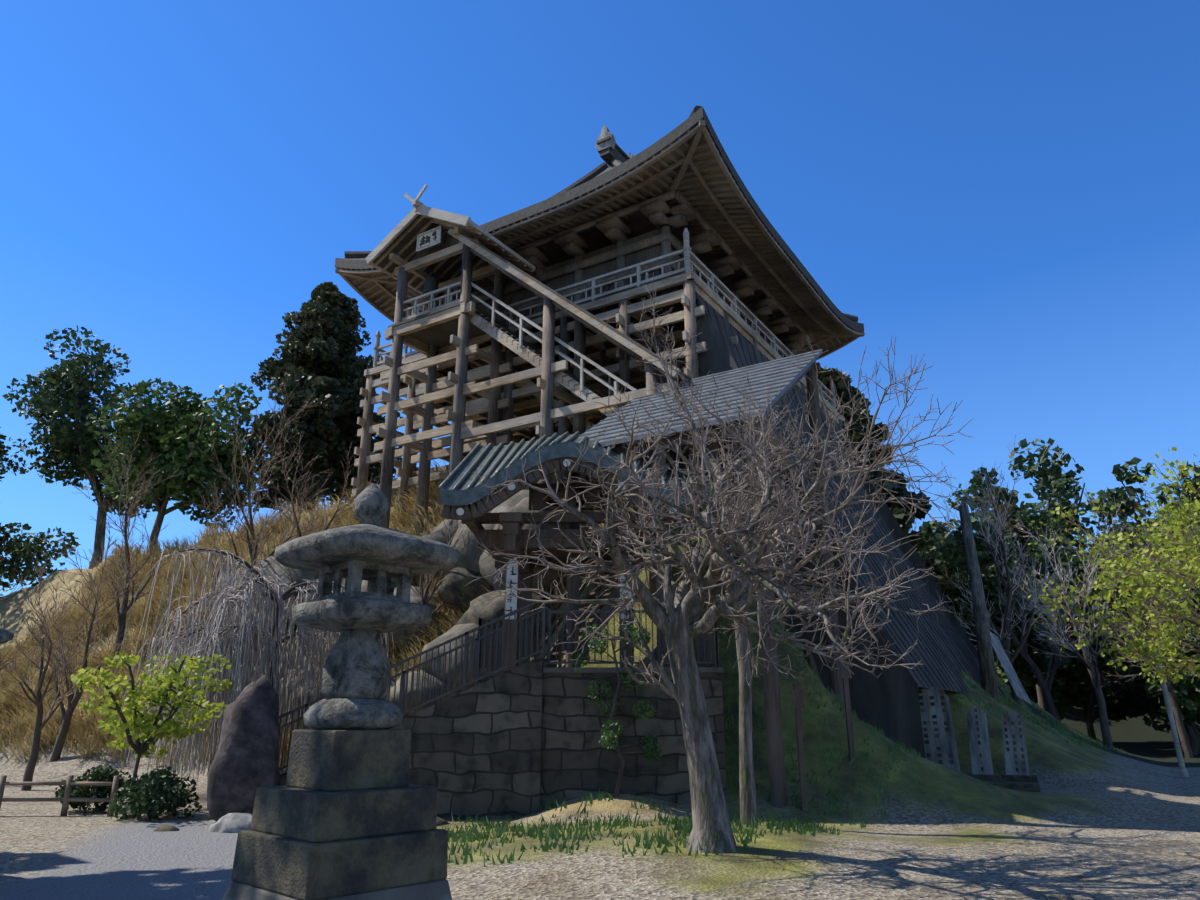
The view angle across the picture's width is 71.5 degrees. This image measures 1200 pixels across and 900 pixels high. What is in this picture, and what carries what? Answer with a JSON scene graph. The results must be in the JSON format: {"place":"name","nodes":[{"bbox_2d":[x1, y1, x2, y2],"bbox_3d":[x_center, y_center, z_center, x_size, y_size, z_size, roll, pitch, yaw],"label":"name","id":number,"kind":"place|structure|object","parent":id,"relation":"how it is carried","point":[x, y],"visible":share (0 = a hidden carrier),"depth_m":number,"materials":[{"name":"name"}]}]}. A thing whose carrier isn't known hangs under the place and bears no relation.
{"place":"outdoors","nodes":[
{"label":"outdoors","id":0,"kind":"place"},
{"bbox_2d":[0,628,13,643],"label":"rock","id":1,"kind":"object","parent":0,"point":[6,636],"visible":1,"depth_m":11.09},
{"bbox_2d":[278,655,548,819],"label":"gate step side walls","id":2,"kind":"structure","parent":0,"point":[475,751],"depth_m":16.31,"materials":[{"name":"stone"}]},
{"bbox_2d":[487,629,501,670],"bbox_3d":[-2.294,4.727,19.444,0.550,1.000,0.700,0,-18,1],"label":"gate box","id":3,"kind":"object","parent":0,"point":[489,630],"visible":0.14,"depth_m":19.12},
{"bbox_2d":[0,474,1199,899],"bbox_3d":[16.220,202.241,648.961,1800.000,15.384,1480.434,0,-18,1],"label":"ground","id":4,"kind":"structure","parent":0,"point":[1096,822],"depth_m":14.37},
{"bbox_2d":[0,547,52,606],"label":"bare tree twigs","id":5,"kind":"object","parent":4,"relation":"on","point":[18,583],"visible":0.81,"depth_m":31.64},
{"bbox_2d":[0,594,77,686],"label":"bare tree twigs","id":6,"kind":"object","parent":4,"relation":"on","point":[33,653],"depth_m":26.36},
{"bbox_2d":[0,552,97,790],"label":"bare tree twigs","id":7,"kind":"object","parent":4,"relation":"on","point":[46,630],"depth_m":22.48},
{"bbox_2d":[0,775,119,816],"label":"log fence","id":8,"kind":"object","parent":4,"relation":"on","point":[69,783],"visible":0.92,"depth_m":16.59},
{"bbox_2d":[17,516,139,761],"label":"bare tree twigs","id":9,"kind":"object","parent":4,"relation":"on","point":[60,633],"depth_m":26.55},
{"bbox_2d":[40,351,131,568],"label":"evergreen oak wood","id":10,"kind":"object","parent":4,"relation":"on","point":[99,533],"visible":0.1,"depth_m":53.38,"materials":[{"name":"brown plant"}]},
{"bbox_2d":[2,325,276,518],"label":"evergreen oak leaves","id":11,"kind":"object","parent":10,"relation":"on","point":[61,438],"visible":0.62,"depth_m":52.54,"materials":[{"name":"green plant"}]},
{"bbox_2d":[55,765,137,813],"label":"shrub leaves","id":12,"kind":"object","parent":4,"relation":"on","point":[108,774],"visible":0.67,"depth_m":17.19,"materials":[{"name":"green plant"}]},
{"bbox_2d":[70,428,182,663],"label":"bare tree twigs","id":13,"kind":"object","parent":4,"relation":"on","point":[133,507],"depth_m":33.42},
{"bbox_2d":[70,651,231,806],"bbox_3d":[-9.554,6.111,17.849,2.864,3.397,4.440,6,-19,-19],"label":"young maple","id":14,"kind":"object","parent":4,"relation":"on","point":[170,725],"depth_m":17.52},
{"bbox_2d":[134,791,167,818],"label":"shrub stems","id":15,"kind":"object","parent":4,"relation":"on","point":[149,815],"visible":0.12,"depth_m":16.04,"materials":[{"name":"brown plant"}]},
{"bbox_2d":[106,765,201,821],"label":"shrub leaves","id":16,"kind":"object","parent":4,"relation":"on","point":[153,783],"visible":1,"depth_m":15.97,"materials":[{"name":"green plant"}]},
{"bbox_2d":[152,824,178,831],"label":"ground stone","id":17,"kind":"object","parent":4,"relation":"on","point":[162,828],"visible":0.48,"depth_m":14.28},
{"bbox_2d":[85,378,261,550],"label":"round evergreen","id":18,"kind":"object","parent":4,"relation":"on","point":[161,425],"depth_m":45.02,"materials":[{"name":"plant"}]},
{"bbox_2d":[162,481,290,636],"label":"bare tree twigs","id":19,"kind":"object","parent":4,"relation":"on","point":[256,538],"depth_m":26.42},
{"bbox_2d":[209,813,251,832],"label":"stone","id":20,"kind":"object","parent":4,"relation":"on","point":[232,823],"visible":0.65,"depth_m":14.24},
{"bbox_2d":[214,566,251,608],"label":"boulder","id":21,"kind":"object","parent":4,"relation":"on","point":[242,570],"visible":0.04,"depth_m":29.91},
{"bbox_2d":[207,675,280,821],"bbox_3d":[-6.690,5.734,15.901,1.293,2.816,0.855,0,-18,1],"label":"standing stone","id":22,"kind":"object","parent":4,"relation":"on","point":[244,766],"visible":0.79,"depth_m":15.57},
{"bbox_2d":[202,607,286,639],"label":"cliff rock","id":23,"kind":"object","parent":4,"relation":"on","point":[247,618],"visible":0.02,"depth_m":28.15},
{"bbox_2d":[111,545,393,781],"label":"weeping tree branches","id":24,"kind":"object","parent":4,"relation":"on","point":[229,643],"visible":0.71,"depth_m":21.28,"materials":[{"name":"plant"}]},
{"bbox_2d":[167,549,344,758],"bbox_3d":[-8.920,5.854,22.355,4.631,5.878,5.656,0,-18,1],"label":"weeping tree trunk","id":25,"kind":"object","parent":4,"relation":"on","point":[286,594],"visible":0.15,"depth_m":22.61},
{"bbox_2d":[189,379,345,565],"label":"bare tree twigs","id":26,"kind":"object","parent":4,"relation":"on","point":[251,491],"depth_m":30.07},
{"bbox_2d":[265,651,314,679],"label":"cliff rock","id":27,"kind":"object","parent":4,"relation":"on","point":[294,662],"depth_m":25.82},
{"bbox_2d":[252,554,332,630],"bbox_3d":[-10.210,4.846,29.309,3.998,3.058,2.939,0,-18,1],"label":"boulder","id":28,"kind":"object","parent":4,"relation":"on","point":[281,573],"visible":0.02,"depth_m":28.17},
{"bbox_2d":[279,663,317,719],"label":"boulder","id":29,"kind":"object","parent":4,"relation":"on","point":[299,705],"visible":0.06,"depth_m":24.34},
{"bbox_2d":[205,281,402,512],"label":"tall cedar","id":30,"kind":"object","parent":4,"relation":"on","point":[327,316],"depth_m":53.90,"materials":[{"name":"plant"}]},
{"bbox_2d":[0,441,632,768],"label":"dry grass tufts","id":31,"kind":"object","parent":4,"relation":"on","point":[54,723],"visible":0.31,"depth_m":33.18,"materials":[{"name":"plant"}]},
{"bbox_2d":[252,427,385,632],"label":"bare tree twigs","id":32,"kind":"object","parent":4,"relation":"on","point":[311,511],"depth_m":29.09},
{"bbox_2d":[222,879,451,899],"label":"pedestal base","id":33,"kind":"object","parent":4,"relation":"on","point":[429,890],"visible":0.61,"depth_m":5.49,"materials":[{"name":"stone"}]},
{"bbox_2d":[231,729,447,899],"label":"pedestal","id":34,"kind":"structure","parent":33,"relation":"on","point":[343,812],"depth_m":5.55,"materials":[{"name":"stone"}]},
{"bbox_2d":[275,483,459,729],"bbox_3d":[-1.788,1.141,6.294,1.140,1.840,1.140,-16,-24,41],"label":"stone lantern","id":35,"kind":"object","parent":34,"relation":"on","point":[355,679],"visible":0.94,"depth_m":5.98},
{"bbox_2d":[317,560,411,601],"bbox_3d":[-1.788,1.031,6.329,0.495,0.290,0.495,-16,-24,41],"label":"lantern fire box","id":36,"kind":"object","parent":35,"relation":"on","point":[355,573],"visible":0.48,"depth_m":6.22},
{"bbox_2d":[291,666,394,706],"bbox_3d":[-7.327,6.970,24.166,3.133,1.705,2.314,5,-19,-16],"label":"boulder","id":37,"kind":"object","parent":4,"relation":"on","point":[305,689],"visible":0.08,"depth_m":23.42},
{"bbox_2d":[332,576,415,591],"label":"cliff rock","id":38,"kind":"object","parent":4,"relation":"on","point":[343,580],"depth_m":27.66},
{"bbox_2d":[361,579,396,593],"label":"cliff rock","id":39,"kind":"object","parent":4,"relation":"on","point":[364,584],"visible":0.02,"depth_m":26.42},
{"bbox_2d":[380,586,442,651],"bbox_3d":[-6.149,5.349,26.471,2.941,2.152,2.118,0,-18,1],"label":"boulder","id":40,"kind":"object","parent":4,"relation":"on","point":[407,633],"visible":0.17,"depth_m":25.64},
{"bbox_2d":[387,671,461,717],"bbox_3d":[-4.815,6.703,22.563,2.300,1.387,2.265,-15,-23,39],"label":"boulder","id":41,"kind":"object","parent":4,"relation":"on","point":[391,698],"visible":0.23,"depth_m":21.84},
{"bbox_2d":[398,474,464,666],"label":"bare tree twigs","id":42,"kind":"object","parent":4,"relation":"on","point":[457,540],"depth_m":25.57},
{"bbox_2d":[422,519,457,579],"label":"boulder","id":43,"kind":"object","parent":4,"relation":"on","point":[435,533],"visible":0.08,"depth_m":26.42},
{"bbox_2d":[436,817,449,825],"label":"ground stone","id":44,"kind":"object","parent":4,"relation":"on","point":[440,822],"visible":0.19,"depth_m":15.14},
{"bbox_2d":[419,623,485,689],"bbox_3d":[-3.625,5.829,23.051,2.632,2.021,2.048,0,-18,1],"label":"boulder","id":45,"kind":"object","parent":4,"relation":"on","point":[455,631],"visible":0.19,"depth_m":22.44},
{"bbox_2d":[437,567,494,611],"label":"boulder","id":46,"kind":"object","parent":4,"relation":"on","point":[451,588],"visible":0.5,"depth_m":25.18,"materials":[{"name":"stone"}]},
{"bbox_2d":[448,503,492,572],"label":"boulder","id":47,"kind":"object","parent":4,"relation":"on","point":[470,554],"visible":0.17,"depth_m":25.53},
{"bbox_2d":[277,597,719,773],"bbox_3d":[-2.469,5.785,19.240,9.918,4.010,5.410,0,-18,1],"label":"fence railing","id":48,"kind":"object","parent":4,"relation":"on","point":[708,649],"visible":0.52,"depth_m":17.11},
{"bbox_2d":[456,591,559,641],"bbox_3d":[-2.534,4.837,23.991,3.221,1.827,2.309,0,-18,1],"label":"outcrop","id":49,"kind":"object","parent":4,"relation":"on","point":[494,608],"visible":0.25,"depth_m":23.28,"materials":[{"name":"stone"}]},
{"bbox_2d":[479,497,566,595],"bbox_3d":[-2.065,3.035,25.416,3.266,3.294,2.315,0,-18,1],"label":"boulder","id":50,"kind":"object","parent":4,"relation":"on","point":[487,569],"visible":0.15,"depth_m":24.75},
{"bbox_2d":[482,490,566,529],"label":"boulder","id":51,"kind":"object","parent":4,"relation":"on","point":[514,500],"visible":0.08,"depth_m":26.08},
{"bbox_2d":[373,215,688,463],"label":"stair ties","id":52,"kind":"object","parent":4,"relation":"on","point":[470,428],"visible":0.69,"depth_m":29.81,"materials":[{"name":"wood"}]},
{"bbox_2d":[416,226,442,252],"bbox_3d":[-6.434,-7.952,31.475,1.250,0.720,0.080,-11,-21,31],"label":"plaque","id":53,"kind":"object","parent":52,"relation":"attached to","point":[435,242],"visible":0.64,"depth_m":31.23,"materials":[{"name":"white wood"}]},
{"bbox_2d":[419,231,436,246],"bbox_3d":[-6.468,-7.961,31.401,0.882,0.447,0.020,-11,-21,31],"label":"sign lettering","id":54,"kind":"object","parent":53,"relation":"attached to","point":[427,238],"visible":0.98,"depth_m":31.42},
{"bbox_2d":[380,241,691,619],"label":"wooden posts","id":55,"kind":"object","parent":4,"relation":"on","point":[547,393],"visible":0.31,"depth_m":29.64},
{"bbox_2d":[373,215,691,413],"bbox_3d":[-2.512,-4.200,29.242,12.673,10.590,3.950,-11,-21,31],"label":"stair roof frame","id":56,"kind":"object","parent":55,"relation":"on","point":[438,335],"visible":0.44,"depth_m":31.72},
{"bbox_2d":[365,184,636,410],"bbox_3d":[-2.933,-4.474,29.455,12.086,11.242,4.200,-11,-21,31],"label":"stair railing","id":57,"kind":"object","parent":56,"relation":"attached to","point":[419,208],"visible":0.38,"depth_m":30.46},
{"bbox_2d":[441,457,691,671],"bbox_3d":[-0.669,2.135,20.239,5.428,6.422,4.790,0,-18,1],"label":"gate frame","id":58,"kind":"object","parent":4,"relation":"on","point":[511,536],"visible":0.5,"depth_m":18.98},
{"bbox_2d":[438,431,693,505],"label":"gate roof","id":59,"kind":"structure","parent":58,"relation":"on","point":[460,484],"depth_m":18.79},
{"bbox_2d":[456,459,676,618],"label":"gate signs","id":60,"kind":"object","parent":58,"relation":"attached to","point":[513,578],"visible":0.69,"depth_m":18.52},
{"bbox_2d":[506,567,628,615],"bbox_3d":[-0.712,3.131,18.560,2.757,1.101,0.012,0,-18,1],"label":"gate sign text","id":61,"kind":"object","parent":60,"relation":"attached to","point":[511,582],"visible":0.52,"depth_m":18.58},
{"bbox_2d":[353,190,842,524],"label":"hall posts","id":62,"kind":"object","parent":4,"relation":"on","point":[661,214],"visible":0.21,"depth_m":32.32,"materials":[{"name":"wood"}]},
{"bbox_2d":[422,269,438,297],"bbox_3d":[-6.577,-6.565,32.556,0.660,1.120,0.643,0,-18,1],"label":"temple bell","id":63,"kind":"object","parent":62,"relation":"on","point":[431,283],"visible":0.79,"depth_m":32.30,"materials":[{"name":"green metal"}]},
{"bbox_2d":[369,229,784,440],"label":"hall body","id":64,"kind":"structure","parent":62,"relation":"on","point":[600,269],"depth_m":32.58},
{"bbox_2d":[373,228,835,409],"bbox_3d":[0.947,-3.320,38.378,15.140,2.100,16.240,-11,-21,31],"label":"balcony railing","id":65,"kind":"object","parent":64,"relation":"attached to","point":[685,250],"visible":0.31,"depth_m":30.27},
{"bbox_2d":[335,105,863,340],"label":"hall roof","id":66,"kind":"structure","parent":62,"relation":"on","point":[618,160],"depth_m":31.04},
{"bbox_2d":[335,119,864,359],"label":"roof eaves","id":67,"kind":"object","parent":66,"relation":"attached to","point":[766,260],"visible":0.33,"depth_m":32.18,"materials":[{"name":"wood"}]},
{"bbox_2d":[595,125,632,157],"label":"roof finial","id":68,"kind":"object","parent":66,"relation":"on","point":[605,133],"visible":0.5,"depth_m":40.96,"materials":[{"name":"stone"}]},
{"bbox_2d":[339,118,861,354],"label":"rafters","id":69,"kind":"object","parent":62,"relation":"on","point":[638,224],"depth_m":33.21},
{"bbox_2d":[351,271,849,496],"bbox_3d":[0.947,0.079,37.287,16.000,5.460,17.100,-11,-21,31],"label":"framework","id":70,"kind":"object","parent":62,"relation":"attached to","point":[704,292],"visible":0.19,"depth_m":31.26,"materials":[{"name":"wood"}]},
{"bbox_2d":[570,623,662,796],"bbox_3d":[0.308,5.103,16.358,1.806,3.341,1.080,0,-18,1],"label":"little pine","id":71,"kind":"object","parent":4,"relation":"on","point":[611,735],"depth_m":16.40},
{"bbox_2d":[565,360,844,807],"bbox_3d":[2.866,2.758,20.985,5.300,11.315,6.168,-11,-21,31],"label":"stair frame","id":72,"kind":"object","parent":4,"relation":"on","point":[776,764],"visible":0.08,"depth_m":19.20,"materials":[{"name":"brown wood"}]},
{"bbox_2d":[534,428,723,667],"bbox_3d":[0.865,2.261,22.192,5.077,7.974,1.608,9,-20,-26],"label":"flight","id":73,"kind":"object","parent":72,"relation":"on","point":[614,591],"visible":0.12,"depth_m":20.93,"materials":[{"name":"grey wood"}]},
{"bbox_2d":[578,349,822,446],"bbox_3d":[2.509,-1.312,21.701,5.400,3.420,4.800,-11,-21,31],"label":"roof sheet","id":74,"kind":"object","parent":72,"relation":"on","point":[783,374],"visible":0.67,"depth_m":21.16,"materials":[{"name":"grey metal"}]},
{"bbox_2d":[465,272,973,853],"bbox_3d":[1.574,0.953,12.176,6.846,9.109,8.319,0,-18,1],"label":"bare tree","id":75,"kind":"object","parent":4,"relation":"on","point":[762,480],"depth_m":11.39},
{"bbox_2d":[737,552,819,677],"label":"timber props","id":76,"kind":"object","parent":4,"relation":"on","point":[810,659],"visible":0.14,"depth_m":22.49,"materials":[{"name":"brown wood"}]},
{"bbox_2d":[442,482,1126,866],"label":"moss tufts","id":77,"kind":"object","parent":4,"relation":"on","point":[552,832],"visible":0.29,"depth_m":14.14,"materials":[{"name":"green plant"}]},
{"bbox_2d":[650,390,957,824],"bbox_3d":[3.925,2.813,15.377,5.964,7.758,4.350,0,-18,1],"label":"bare tree","id":78,"kind":"object","parent":4,"relation":"on","point":[748,805],"depth_m":15.10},
{"bbox_2d":[791,655,855,810],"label":"wooden posts","id":79,"kind":"object","parent":4,"relation":"on","point":[797,699],"visible":0.83,"depth_m":16.14,"materials":[{"name":"brown wood"}]},
{"bbox_2d":[695,293,1005,757],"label":"wall","id":80,"kind":"structure","parent":4,"relation":"on","point":[887,700],"depth_m":26.46,"materials":[{"name":"wood"}]},
{"bbox_2d":[901,518,947,575],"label":"bare tree twigs","id":81,"kind":"object","parent":4,"relation":"on","point":[931,550],"depth_m":49.98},
{"bbox_2d":[942,510,991,540],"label":"ridge tree leaves","id":82,"kind":"object","parent":4,"relation":"on","point":[979,516],"depth_m":84.72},
{"bbox_2d":[958,504,999,701],"bbox_3d":[13.879,5.538,30.637,0.533,7.208,0.560,0,-18,1],"label":"wooden pole","id":83,"kind":"object","parent":4,"relation":"on","point":[988,678],"visible":0.81,"depth_m":30.36,"materials":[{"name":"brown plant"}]},
{"bbox_2d":[965,773,1040,791],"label":"stone stele bases","id":84,"kind":"object","parent":4,"relation":"on","point":[1029,783],"visible":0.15,"depth_m":20.85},
{"bbox_2d":[918,686,1029,774],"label":"stone tablets","id":85,"kind":"object","parent":84,"relation":"on","point":[945,741],"visible":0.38,"depth_m":21.64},
{"bbox_2d":[918,690,1025,771],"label":"stele inscriptions","id":86,"kind":"object","parent":85,"relation":"attached to","point":[947,729],"visible":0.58,"depth_m":21.74,"materials":[{"name":"stone"}]},
{"bbox_2d":[933,434,1076,704],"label":"bare twigs","id":87,"kind":"object","parent":4,"relation":"on","point":[997,529],"depth_m":35.16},
{"bbox_2d":[926,460,1083,721],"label":"bare tree trunk","id":88,"kind":"object","parent":4,"relation":"on","point":[1045,686],"depth_m":49.18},
{"bbox_2d":[918,520,1092,653],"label":"tree leaves","id":89,"kind":"object","parent":4,"relation":"on","point":[951,545],"depth_m":51.11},
{"bbox_2d":[990,632,1031,704],"bbox_3d":[15.434,8.166,31.626,0.965,2.900,1.529,-17,-24,42],"label":"pale sheet panel","id":90,"kind":"object","parent":4,"relation":"on","point":[1011,674],"visible":0.8,"depth_m":31.56,"materials":[{"name":"metal"}]},
{"bbox_2d":[980,503,1073,690],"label":"tree leaves","id":91,"kind":"object","parent":4,"relation":"on","point":[1014,520],"visible":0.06,"depth_m":68.45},
{"bbox_2d":[946,438,1111,570],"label":"ridge tree leaves","id":92,"kind":"object","parent":4,"relation":"on","point":[1044,477],"depth_m":86.26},
{"bbox_2d":[931,534,1153,712],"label":"tree leaves","id":93,"kind":"object","parent":4,"relation":"on","point":[1021,667],"depth_m":56.05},
{"bbox_2d":[930,477,1172,605],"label":"tree leaves","id":94,"kind":"object","parent":4,"relation":"on","point":[1057,484],"depth_m":77.11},
{"bbox_2d":[1006,496,1128,750],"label":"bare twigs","id":95,"kind":"object","parent":4,"relation":"on","point":[1054,627],"depth_m":38.05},
{"bbox_2d":[996,620,1140,739],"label":"tree leaves","id":96,"kind":"object","parent":4,"relation":"on","point":[1076,692],"depth_m":59.31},
{"bbox_2d":[1016,447,1199,686],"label":"young maple","id":97,"kind":"object","parent":4,"relation":"on","point":[1122,586],"depth_m":18.85,"materials":[{"name":"plant"}]},
{"bbox_2d":[1063,531,1199,748],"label":"tree leaves","id":98,"kind":"object","parent":4,"relation":"on","point":[1122,599],"depth_m":52.82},
{"bbox_2d":[1066,457,1199,561],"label":"ridge tree leaves","id":99,"kind":"object","parent":4,"relation":"on","point":[1120,495],"depth_m":90.09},
{"bbox_2d":[1076,620,1199,754],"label":"tree leaves","id":100,"kind":"object","parent":4,"relation":"on","point":[1187,695],"depth_m":43.18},
{"bbox_2d":[1088,517,1193,757],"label":"bare tree twigs","id":101,"kind":"object","parent":4,"relation":"on","point":[1119,624],"depth_m":41.54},
{"bbox_2d":[1116,695,1177,732],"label":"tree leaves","id":102,"kind":"object","parent":4,"relation":"on","point":[1155,725],"depth_m":65.31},
{"bbox_2d":[1129,494,1189,550],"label":"tree leaves","id":103,"kind":"object","parent":4,"relation":"on","point":[1165,516],"depth_m":80.20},
{"bbox_2d":[1133,643,1188,776],"bbox_3d":[18.912,8.768,28.105,0.933,4.400,0.280,0,-18,1],"label":"trunk","id":104,"kind":"object","parent":4,"relation":"on","point":[1183,772],"visible":0.54,"depth_m":27.85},
{"bbox_2d":[1149,514,1199,675],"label":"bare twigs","id":105,"kind":"object","parent":4,"relation":"on","point":[1180,599],"depth_m":41.19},
{"bbox_2d":[1166,478,1199,560],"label":"tree leaves","id":106,"kind":"object","parent":4,"relation":"on","point":[1195,486],"visible":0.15,"depth_m":66.49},
{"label":"cedar wood","id":107,"kind":"object","parent":4,"relation":"on","visible":0},
{"bbox_2d":[818,365,931,553],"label":"cedar","id":108,"kind":"object","parent":107,"relation":"attached to","point":[898,510],"visible":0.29,"depth_m":49.96,"materials":[{"name":"green plant"}]},
{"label":"evergreen oak wood","id":109,"kind":"object","parent":4,"relation":"on","visible":0},
{"bbox_2d":[0,427,80,595],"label":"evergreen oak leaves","id":110,"kind":"object","parent":109,"relation":"attached to","point":[36,548],"visible":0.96,"depth_m":54.02,"materials":[{"name":"green plant"}]},
{"bbox_2d":[0,0,1199,596],"label":"sky","id":111,"kind":"structure","parent":0,"point":[1006,192],"materials":[{"name":"blue"}]},
{"bbox_2d":[477,673,726,809],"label":"stone retaining wall","id":112,"kind":"structure","parent":0,"point":[578,760],"depth_m":16.43,"materials":[{"name":"stone"}]},
{"bbox_2d":[473,667,723,675],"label":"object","id":113,"kind":"structure","parent":112,"relation":"on","point":[621,669],"depth_m":16.80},
{"bbox_2d":[1082,502,1199,751],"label":"bare tree twigs","id":114,"kind":"object","parent":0,"point":[1190,615],"depth_m":51.32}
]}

